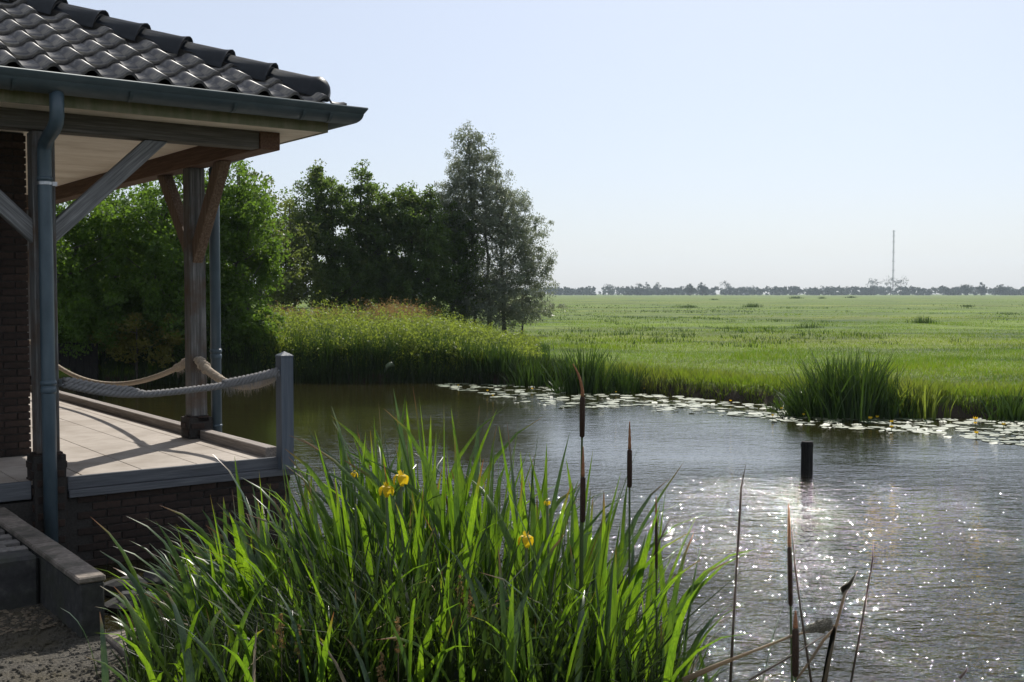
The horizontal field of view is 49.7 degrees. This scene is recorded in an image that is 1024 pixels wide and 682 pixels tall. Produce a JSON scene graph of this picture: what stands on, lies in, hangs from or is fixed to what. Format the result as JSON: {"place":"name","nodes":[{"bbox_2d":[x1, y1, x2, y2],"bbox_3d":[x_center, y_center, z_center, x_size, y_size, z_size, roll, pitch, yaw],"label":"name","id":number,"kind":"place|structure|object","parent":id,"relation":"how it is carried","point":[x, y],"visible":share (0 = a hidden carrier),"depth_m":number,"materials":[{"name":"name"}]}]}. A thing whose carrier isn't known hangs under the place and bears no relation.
{"place":"outdoors","nodes":[
{"label":"outdoors","id":0,"kind":"place"},
{"bbox_2d":[0,603,130,681],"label":"gravel path","id":1,"kind":"structure","parent":0,"point":[29,667],"depth_m":5.74,"materials":[{"name":"gravel"}]},
{"bbox_2d":[0,606,59,634],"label":"leaf litter","id":2,"kind":"object","parent":1,"relation":"on","point":[26,619],"visible":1,"depth_m":6.32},
{"bbox_2d":[56,0,1023,293],"label":"sky","id":3,"kind":"structure","parent":0,"point":[670,143],"materials":[{"name":"blue"}]},
{"bbox_2d":[59,381,1023,681],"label":"pond water","id":4,"kind":"structure","parent":0,"point":[937,517],"depth_m":11.29,"materials":[{"name":"black liquid"}]},
{"bbox_2d":[104,574,147,596],"bbox_3d":[-2.736,1.727,7.803,0.260,0.145,0.301,1,3,13],"label":"rubble stone","id":5,"kind":"object","parent":4,"relation":"on","point":[110,585],"visible":0.45,"depth_m":7.68,"materials":[{"name":"stone"}]},
{"bbox_2d":[104,590,164,612],"bbox_3d":[-2.519,1.749,7.409,0.383,0.167,0.287,-4,5,-59],"label":"rubble stone","id":6,"kind":"object","parent":4,"relation":"on","point":[110,605],"visible":0.36,"depth_m":7.30,"materials":[{"name":"stone"}]},
{"bbox_2d":[142,569,168,585],"bbox_3d":[-2.595,1.714,8.007,0.196,0.121,0.255,1,3,22],"label":"rubble stone","id":7,"kind":"object","parent":4,"relation":"on","point":[155,579],"visible":0.43,"depth_m":7.95,"materials":[{"name":"stone"}]},
{"bbox_2d":[129,491,283,623],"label":"iris plant","id":8,"kind":"object","parent":4,"relation":"in","point":[171,553],"visible":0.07,"depth_m":6.20,"materials":[{"name":"green plant"}]},
{"bbox_2d":[160,484,321,593],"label":"iris plant","id":9,"kind":"object","parent":4,"relation":"in","point":[209,541],"visible":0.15,"depth_m":6.38,"materials":[{"name":"green plant"}]},
{"bbox_2d":[146,466,355,643],"bbox_3d":[-1.289,1.321,5.531,1.038,1.388,0.890,0,2,0],"label":"iris plant","id":10,"kind":"object","parent":4,"relation":"in","point":[245,589],"visible":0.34,"depth_m":5.51,"materials":[{"name":"green plant"}]},
{"bbox_2d":[272,613,285,681],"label":"dried spike","id":11,"kind":"object","parent":4,"relation":"on","point":[279,631],"visible":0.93,"depth_m":4.35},
{"bbox_2d":[291,624,301,681],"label":"dried spike","id":12,"kind":"object","parent":4,"relation":"on","point":[298,627],"visible":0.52,"depth_m":4.35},
{"bbox_2d":[201,447,446,602],"bbox_3d":[-1.109,1.303,6.320,1.130,1.356,1.165,-2,3,-37],"label":"iris plant","id":13,"kind":"object","parent":4,"relation":"in","point":[240,493],"visible":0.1,"depth_m":6.41,"materials":[{"name":"green plant"}]},
{"bbox_2d":[262,406,431,587],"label":"iris plant","id":14,"kind":"object","parent":4,"relation":"in","point":[373,491],"visible":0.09,"depth_m":6.12,"materials":[{"name":"green plant"}]},
{"bbox_2d":[243,425,452,614],"bbox_3d":[-0.807,1.216,5.696,1.004,1.582,1.377,-1,3,-26],"label":"iris plant","id":15,"kind":"object","parent":4,"relation":"in","point":[322,508],"visible":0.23,"depth_m":5.72,"materials":[{"name":"green plant"}]},
{"bbox_2d":[376,651,386,681],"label":"dried spike","id":16,"kind":"object","parent":4,"relation":"on","point":[380,679],"visible":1,"depth_m":4.15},
{"bbox_2d":[274,389,498,664],"bbox_3d":[-0.790,1.142,5.477,1.078,1.739,1.337,-2,3,-40],"label":"iris plant","id":17,"kind":"object","parent":4,"relation":"in","point":[440,508],"visible":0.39,"depth_m":5.39,"materials":[{"name":"green plant"}]},
{"bbox_2d":[393,616,404,681],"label":"dried spike","id":18,"kind":"object","parent":4,"relation":"on","point":[397,625],"visible":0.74,"depth_m":4.25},
{"bbox_2d":[92,499,756,681],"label":"reed undergrowth","id":19,"kind":"object","parent":4,"relation":"in","point":[264,672],"visible":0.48,"depth_m":4.56,"materials":[{"name":"green plant"}]},
{"bbox_2d":[351,470,358,580],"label":"iris flower","id":20,"kind":"object","parent":19,"relation":"on","point":[353,473],"visible":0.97,"depth_m":5.34,"materials":[{"name":"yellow plant"}]},
{"bbox_2d":[379,482,393,590],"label":"iris flower","id":21,"kind":"object","parent":19,"relation":"on","point":[386,489],"visible":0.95,"depth_m":5.14,"materials":[{"name":"yellow plant"}]},
{"bbox_2d":[393,470,408,574],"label":"iris flower","id":22,"kind":"object","parent":19,"relation":"on","point":[402,478],"visible":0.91,"depth_m":5.19,"materials":[{"name":"yellow plant"}]},
{"bbox_2d":[518,531,533,584],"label":"iris flower","id":23,"kind":"object","parent":19,"relation":"on","point":[526,541],"visible":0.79,"depth_m":5.04,"materials":[{"name":"yellow plant"}]},
{"bbox_2d":[544,499,550,631],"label":"iris flower","id":24,"kind":"object","parent":19,"relation":"on","point":[547,502],"visible":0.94,"depth_m":5.04,"materials":[{"name":"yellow plant"}]},
{"bbox_2d":[288,390,560,584],"bbox_3d":[-0.426,1.124,6.067,1.429,1.736,1.257,-2,3,-44],"label":"iris plant","id":25,"kind":"object","parent":4,"relation":"in","point":[461,453],"visible":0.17,"depth_m":6.12,"materials":[{"name":"green plant"}]},
{"bbox_2d":[301,405,579,611],"bbox_3d":[-0.249,1.164,5.632,1.164,1.691,1.276,1,3,31],"label":"iris plant","id":26,"kind":"object","parent":4,"relation":"in","point":[489,533],"visible":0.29,"depth_m":5.54,"materials":[{"name":"green plant"}]},
{"bbox_2d":[455,575,464,637],"bbox_3d":[-0.217,1.464,4.662,0.041,0.975,0.053,1,3,21],"label":"dried spike","id":27,"kind":"object","parent":4,"relation":"on","point":[461,599],"visible":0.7,"depth_m":4.65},
{"bbox_2d":[404,454,611,609],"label":"iris plant","id":28,"kind":"object","parent":4,"relation":"in","point":[479,508],"visible":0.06,"depth_m":6.02,"materials":[{"name":"green plant"}]},
{"bbox_2d":[406,463,613,669],"bbox_3d":[-0.025,1.292,5.576,0.856,1.439,1.112,1,3,26],"label":"iris plant","id":29,"kind":"object","parent":4,"relation":"in","point":[533,523],"visible":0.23,"depth_m":5.35,"materials":[{"name":"green plant"}]},
{"bbox_2d":[453,444,599,614],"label":"iris plant","id":30,"kind":"object","parent":4,"relation":"in","point":[544,493],"visible":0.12,"depth_m":5.88,"materials":[{"name":"green plant"}]},
{"bbox_2d":[500,355,562,386],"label":"reed clump","id":31,"kind":"object","parent":4,"relation":"in","point":[530,377],"visible":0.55,"depth_m":25.21,"materials":[{"name":"plant"}]},
{"bbox_2d":[500,479,664,606],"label":"iris plant","id":32,"kind":"object","parent":4,"relation":"in","point":[623,544],"visible":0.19,"depth_m":5.91,"materials":[{"name":"green plant"}]},
{"bbox_2d":[466,425,699,679],"bbox_3d":[0.366,1.234,5.175,0.894,1.592,1.430,-1,3,-15],"label":"iris plant","id":33,"kind":"object","parent":4,"relation":"in","point":[507,536],"visible":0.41,"depth_m":5.29,"materials":[{"name":"green plant"}]},
{"bbox_2d":[543,339,629,393],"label":"reed clump","id":34,"kind":"object","parent":4,"relation":"in","point":[593,381],"visible":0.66,"depth_m":23.55,"materials":[{"name":"plant"}]},
{"bbox_2d":[495,364,689,675],"bbox_3d":[0.345,1.045,4.776,0.871,1.903,0.114,0,2,0],"label":"cattail","id":35,"kind":"object","parent":4,"relation":"in","point":[601,578],"visible":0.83,"depth_m":4.76,"materials":[{"name":"green plant"}]},
{"bbox_2d":[530,447,661,651],"bbox_3d":[0.358,1.221,4.668,0.574,1.562,0.039,0,2,-6],"label":"cattail","id":36,"kind":"object","parent":4,"relation":"in","point":[582,497],"visible":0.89,"depth_m":4.64,"materials":[{"name":"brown plant"}]},
{"bbox_2d":[472,552,723,681],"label":"iris plant","id":37,"kind":"object","parent":4,"relation":"in","point":[612,597],"visible":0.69,"depth_m":4.43,"materials":[{"name":"green plant"}]},
{"bbox_2d":[541,491,687,669],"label":"iris plant","id":38,"kind":"object","parent":4,"relation":"in","point":[651,579],"visible":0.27,"depth_m":5.52,"materials":[{"name":"green plant"}]},
{"bbox_2d":[509,489,728,681],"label":"iris plant","id":39,"kind":"object","parent":4,"relation":"in","point":[640,564],"visible":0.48,"depth_m":5.09,"materials":[{"name":"green plant"}]},
{"bbox_2d":[601,361,650,393],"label":"reed clump","id":40,"kind":"object","parent":4,"relation":"in","point":[629,384],"visible":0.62,"depth_m":23.52,"materials":[{"name":"plant"}]},
{"bbox_2d":[575,421,757,681],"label":"cattail","id":41,"kind":"object","parent":4,"relation":"in","point":[629,486],"visible":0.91,"depth_m":4.95,"materials":[{"name":"green plant"}]},
{"bbox_2d":[603,532,744,676],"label":"iris plant","id":42,"kind":"object","parent":4,"relation":"in","point":[671,615],"visible":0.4,"depth_m":4.92,"materials":[{"name":"green plant"}]},
{"bbox_2d":[641,496,745,681],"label":"cattail","id":43,"kind":"object","parent":4,"relation":"in","point":[688,666],"visible":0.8,"depth_m":4.75,"materials":[{"name":"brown plant"}]},
{"bbox_2d":[627,601,784,681],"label":"iris plant","id":44,"kind":"object","parent":4,"relation":"in","point":[695,644],"visible":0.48,"depth_m":4.92,"materials":[{"name":"green plant"}]},
{"bbox_2d":[453,383,1023,443],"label":"lily pads","id":45,"kind":"object","parent":4,"relation":"on","point":[927,429],"visible":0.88,"depth_m":17.99,"materials":[{"name":"plant"}]},
{"bbox_2d":[682,624,839,681],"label":"dry stem","id":46,"kind":"object","parent":4,"relation":"in","point":[691,676],"visible":0.89,"depth_m":4.31,"materials":[{"name":"brown plant"}]},
{"bbox_2d":[801,618,832,632],"bbox_3d":[1.221,1.147,4.432,0.136,0.058,0.045,-14,2,1],"label":"woolly seed head","id":47,"kind":"object","parent":46,"relation":"on","point":[821,626],"visible":0.93,"depth_m":4.42},
{"bbox_2d":[748,635,823,680],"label":"dry stem","id":48,"kind":"object","parent":4,"relation":"in","point":[764,671],"visible":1,"depth_m":4.29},
{"bbox_2d":[787,504,792,681],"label":"cattail","id":49,"kind":"object","parent":4,"relation":"in","point":[790,576],"visible":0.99,"depth_m":4.54,"materials":[{"name":"brown plant"}]},
{"bbox_2d":[750,389,831,417],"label":"reed clump","id":50,"kind":"object","parent":4,"relation":"in","point":[790,411],"visible":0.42,"depth_m":18.85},
{"bbox_2d":[792,611,798,681],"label":"cattail","id":51,"kind":"object","parent":4,"relation":"in","point":[795,652],"visible":1,"depth_m":4.24,"materials":[{"name":"brown plant"}]},
{"bbox_2d":[792,528,811,681],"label":"dry stem","id":52,"kind":"object","parent":4,"relation":"in","point":[805,642],"visible":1,"depth_m":4.35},
{"bbox_2d":[801,441,812,476],"bbox_3d":[3.396,1.655,12.755,0.145,1.000,0.145,0,2,0],"label":"mooring stake","id":53,"kind":"object","parent":4,"relation":"in","point":[806,458],"visible":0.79,"depth_m":12.69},
{"bbox_2d":[796,571,857,681],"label":"broken reed","id":54,"kind":"object","parent":4,"relation":"in","point":[844,589],"visible":1,"depth_m":4.32,"materials":[{"name":"brown plant"}]},
{"bbox_2d":[756,344,927,420],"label":"reed clump","id":55,"kind":"object","parent":4,"relation":"in","point":[850,393],"visible":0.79,"depth_m":18.68,"materials":[{"name":"plant"}]},
{"bbox_2d":[850,541,873,681],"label":"dry stem","id":56,"kind":"object","parent":4,"relation":"in","point":[856,652],"visible":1,"depth_m":4.47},
{"bbox_2d":[882,376,955,419],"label":"reed clump","id":57,"kind":"object","parent":4,"relation":"in","point":[925,404],"visible":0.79,"depth_m":18.69,"materials":[{"name":"green plant"}]},
{"bbox_2d":[975,386,1023,421],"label":"reed clump","id":58,"kind":"object","parent":4,"relation":"in","point":[1011,411],"visible":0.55,"depth_m":18.29,"materials":[{"name":"plant"}]},
{"bbox_2d":[59,294,1023,632],"bbox_3d":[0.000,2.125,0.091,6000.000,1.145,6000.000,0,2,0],"label":"meadow","id":59,"kind":"structure","parent":0,"point":[859,304],"depth_m":59.28,"materials":[{"name":"plant"}]},
{"bbox_2d":[0,528,38,609],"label":"entrance landing","id":60,"kind":"object","parent":59,"relation":"on","point":[19,582],"visible":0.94,"depth_m":6.65,"materials":[{"name":"concrete"}]},
{"bbox_2d":[0,507,105,637],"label":"kerb wall","id":61,"kind":"structure","parent":59,"relation":"on","point":[71,583],"depth_m":6.36,"materials":[{"name":"concrete"}]},
{"bbox_2d":[58,343,97,379],"bbox_3d":[-10.725,0.593,25.244,2.550,1.115,0.050,0,2,0],"label":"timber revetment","id":62,"kind":"object","parent":59,"relation":"on","point":[86,365],"visible":0.2,"depth_m":25.21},
{"bbox_2d":[56,193,136,355],"bbox_3d":[-11.411,-1.838,25.959,5.407,5.144,3.979,0,2,0],"label":"leafy tree","id":63,"kind":"object","parent":59,"relation":"on","point":[83,286],"visible":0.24,"depth_m":25.54,"materials":[{"name":"green plant"}]},
{"bbox_2d":[56,182,178,345],"bbox_3d":[-10.075,-1.905,27.499,4.750,5.158,3.869,0,2,0],"label":"leafy tree","id":64,"kind":"object","parent":59,"relation":"on","point":[76,244],"visible":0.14,"depth_m":26.52,"materials":[{"name":"green plant"}]},
{"bbox_2d":[105,627,135,660],"bbox_3d":[-0.914,1.834,4.460,0.204,0.353,4.170,-2,3,-37],"label":"stone edging","id":65,"kind":"object","parent":59,"relation":"on","point":[113,642],"visible":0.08,"depth_m":5.95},
{"bbox_2d":[86,312,184,379],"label":"shrub","id":66,"kind":"object","parent":59,"relation":"on","point":[136,343],"visible":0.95,"depth_m":25.47,"materials":[{"name":"green plant"}]},
{"bbox_2d":[63,563,210,674],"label":"iris plant","id":67,"kind":"object","parent":59,"relation":"on","point":[132,631],"visible":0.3,"depth_m":5.77,"materials":[{"name":"green plant"}]},
{"bbox_2d":[0,385,299,565],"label":"terrace deck","id":68,"kind":"structure","parent":59,"relation":"on","point":[124,464],"depth_m":9.06,"materials":[{"name":"pale stone tile"},{"name":"grey painted wood"},{"name":"dark brick"}]},
{"bbox_2d":[0,0,367,548],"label":"pavilion","id":69,"kind":"structure","parent":68,"relation":"on","point":[97,107],"depth_m":8.91,"materials":[{"name":"wood"}]},
{"bbox_2d":[29,339,184,385],"bbox_3d":[-5.049,0.284,13.346,0.126,0.487,6.428,-2,3,-37],"label":"barrier rope","id":70,"kind":"object","parent":69,"relation":"attached to","point":[179,366],"visible":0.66,"depth_m":11.98,"materials":[{"name":"fabric"}]},
{"bbox_2d":[275,351,293,469],"bbox_3d":[-1.932,0.586,9.407,0.116,1.000,0.116,-2,3,-37],"label":"rope post","id":71,"kind":"object","parent":68,"relation":"on","point":[284,410],"visible":0.97,"depth_m":9.37,"materials":[{"name":"wood"}]},
{"bbox_2d":[58,367,279,397],"bbox_3d":[-2.670,0.362,8.848,1.831,0.238,0.129,-2,3,-37],"label":"barrier rope","id":72,"kind":"object","parent":71,"relation":"hanging from","point":[93,388],"visible":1,"depth_m":8.75,"materials":[{"name":"fabric"}]},
{"bbox_2d":[193,356,275,395],"bbox_3d":[-2.513,0.335,10.061,0.116,0.335,1.678,-2,3,-41],"label":"barrier rope","id":73,"kind":"object","parent":71,"relation":"attached to","point":[203,365],"visible":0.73,"depth_m":10.34,"materials":[{"name":"fabric"}]},
{"bbox_2d":[97,537,216,635],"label":"iris plant","id":74,"kind":"object","parent":59,"relation":"on","point":[173,590],"visible":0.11,"depth_m":6.14,"materials":[{"name":"green plant"}]},
{"bbox_2d":[91,517,241,667],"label":"iris plant","id":75,"kind":"object","parent":59,"relation":"on","point":[190,604],"visible":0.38,"depth_m":5.40,"materials":[{"name":"green plant"}]},
{"bbox_2d":[116,297,224,364],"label":"shrub","id":76,"kind":"object","parent":59,"relation":"on","point":[175,353],"visible":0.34,"depth_m":25.85,"materials":[{"name":"green plant"}]},
{"bbox_2d":[87,170,255,353],"bbox_3d":[-8.276,-1.871,26.618,4.197,5.104,3.460,0,2,0],"label":"leafy tree","id":77,"kind":"object","parent":59,"relation":"on","point":[155,273],"visible":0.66,"depth_m":25.96,"materials":[{"name":"green plant"}]},
{"bbox_2d":[100,583,270,681],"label":"iris plant","id":78,"kind":"object","parent":59,"relation":"on","point":[139,624],"visible":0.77,"depth_m":4.51,"materials":[{"name":"green plant"}]},
{"bbox_2d":[144,538,230,631],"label":"iris plant","id":79,"kind":"object","parent":59,"relation":"on","point":[175,574],"visible":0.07,"depth_m":6.30,"materials":[{"name":"green plant"}]},
{"bbox_2d":[175,300,247,351],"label":"shrub","id":80,"kind":"object","parent":59,"relation":"on","point":[227,319],"visible":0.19,"depth_m":26.55,"materials":[{"name":"green plant"}]},
{"bbox_2d":[131,506,297,637],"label":"iris plant","id":81,"kind":"object","parent":59,"relation":"on","point":[200,553],"visible":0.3,"depth_m":5.56,"materials":[{"name":"green plant"}]},
{"bbox_2d":[183,160,295,357],"bbox_3d":[-6.778,-1.940,27.341,2.958,5.292,2.863,0,2,0],"label":"leafy tree","id":82,"kind":"object","parent":59,"relation":"on","point":[257,262],"visible":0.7,"depth_m":27.09,"materials":[{"name":"green plant"}]},
{"bbox_2d":[87,558,406,681],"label":"iris plant","id":83,"kind":"object","parent":59,"relation":"on","point":[188,665],"visible":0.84,"depth_m":4.30,"materials":[{"name":"green plant"}]},
{"bbox_2d":[221,305,286,361],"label":"shrub","id":84,"kind":"object","parent":59,"relation":"on","point":[257,329],"visible":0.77,"depth_m":26.41,"materials":[{"name":"green plant"}]},
{"bbox_2d":[205,170,312,316],"bbox_3d":[-9.293,-3.049,39.863,4.301,6.406,2.603,0,2,0],"label":"airy tree","id":85,"kind":"object","parent":59,"relation":"on","point":[298,274],"visible":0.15,"depth_m":39.88,"materials":[{"name":"green plant"}]},
{"bbox_2d":[243,315,298,365],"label":"reed clump","id":86,"kind":"object","parent":59,"relation":"on","point":[272,341],"visible":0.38,"depth_m":26.55,"materials":[{"name":"green plant"}]},
{"bbox_2d":[262,197,332,315],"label":"leafy tree","id":87,"kind":"object","parent":59,"relation":"on","point":[308,275],"visible":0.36,"depth_m":41.77,"materials":[{"name":"green plant"}]},
{"bbox_2d":[61,338,568,385],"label":"waterside sedge","id":88,"kind":"object","parent":59,"relation":"on","point":[172,378],"visible":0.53,"depth_m":26.16,"materials":[{"name":"green plant"}]},
{"bbox_2d":[202,561,448,681],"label":"iris plant","id":89,"kind":"object","parent":59,"relation":"on","point":[315,665],"visible":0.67,"depth_m":4.42,"materials":[{"name":"green plant"}]},
{"bbox_2d":[277,158,382,313],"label":"dark tree","id":90,"kind":"object","parent":59,"relation":"on","point":[316,211],"visible":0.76,"depth_m":43.39,"materials":[{"name":"green plant"}]},
{"bbox_2d":[268,296,441,322],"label":"seeding herbs","id":91,"kind":"object","parent":59,"relation":"on","point":[397,308],"visible":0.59,"depth_m":34.67,"materials":[{"name":"plant"}]},
{"bbox_2d":[334,159,409,320],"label":"dark tree","id":92,"kind":"object","parent":59,"relation":"on","point":[367,230],"visible":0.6,"depth_m":44.27,"materials":[{"name":"green plant"}]},
{"bbox_2d":[241,290,549,381],"bbox_3d":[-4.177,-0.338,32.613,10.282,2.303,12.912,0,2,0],"label":"herb bank","id":93,"kind":"structure","parent":59,"relation":"on","point":[391,322],"depth_m":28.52,"materials":[{"name":"green plant"}]},
{"bbox_2d":[315,530,495,681],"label":"iris plant","id":94,"kind":"object","parent":59,"relation":"on","point":[366,678],"visible":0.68,"depth_m":4.40,"materials":[{"name":"green plant"}]},
{"bbox_2d":[373,180,462,322],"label":"dark tree","id":95,"kind":"object","parent":59,"relation":"on","point":[420,234],"visible":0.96,"depth_m":44.27,"materials":[{"name":"green plant"}]},
{"bbox_2d":[336,527,513,681],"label":"iris plant","id":96,"kind":"object","parent":59,"relation":"on","point":[420,674],"visible":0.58,"depth_m":4.47,"materials":[{"name":"green plant"}]},
{"bbox_2d":[429,200,496,326],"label":"dark tree","id":97,"kind":"object","parent":59,"relation":"on","point":[456,254],"visible":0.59,"depth_m":45.88,"materials":[{"name":"green plant"}]},
{"bbox_2d":[377,535,600,681],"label":"iris plant","id":98,"kind":"object","parent":59,"relation":"on","point":[522,606],"visible":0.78,"depth_m":4.35,"materials":[{"name":"green plant"}]},
{"bbox_2d":[422,121,559,331],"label":"willow tree","id":99,"kind":"object","parent":59,"relation":"on","point":[506,233],"visible":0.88,"depth_m":46.37,"materials":[{"name":"green plant"}]},
{"bbox_2d":[470,340,526,371],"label":"reed clump","id":100,"kind":"object","parent":59,"relation":"on","point":[493,366],"visible":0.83,"depth_m":25.85,"materials":[{"name":"plant"}]},
{"bbox_2d":[491,290,569,332],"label":"willow bush","id":101,"kind":"object","parent":59,"relation":"on","point":[548,312],"visible":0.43,"depth_m":47.32,"materials":[{"name":"green plant"}]},
{"bbox_2d":[436,558,748,681],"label":"iris plant","id":102,"kind":"object","parent":59,"relation":"on","point":[578,678],"visible":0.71,"depth_m":4.37,"materials":[{"name":"green plant"}]},
{"bbox_2d":[262,351,1023,413],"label":"shore grass","id":103,"kind":"structure","parent":59,"relation":"on","point":[683,372],"depth_m":22.11,"materials":[{"name":"plant"}]},
{"bbox_2d":[263,285,1023,294],"bbox_3d":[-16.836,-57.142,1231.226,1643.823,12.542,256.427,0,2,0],"label":"distant woodland","id":104,"kind":"object","parent":59,"relation":"on","point":[832,290],"visible":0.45,"depth_m":1158.69,"materials":[{"name":"plant"}]},
{"bbox_2d":[382,299,1023,417],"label":"meadow grass","id":105,"kind":"structure","parent":59,"relation":"on","point":[925,366],"depth_m":34.54,"materials":[{"name":"plant"}]},
{"bbox_2d":[729,465,745,681],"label":"dry stem","id":106,"kind":"object","parent":59,"relation":"on","point":[734,602],"visible":1,"depth_m":4.37,"materials":[{"name":"plant"}]},
{"bbox_2d":[537,304,1022,377],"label":"meadow sedge","id":107,"kind":"object","parent":59,"relation":"on","point":[683,336],"visible":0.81,"depth_m":48.27,"materials":[{"name":"plant"}]},
{"bbox_2d":[905,315,938,323],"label":"rush tuft","id":108,"kind":"object","parent":59,"relation":"on","point":[920,320],"visible":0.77,"depth_m":63.75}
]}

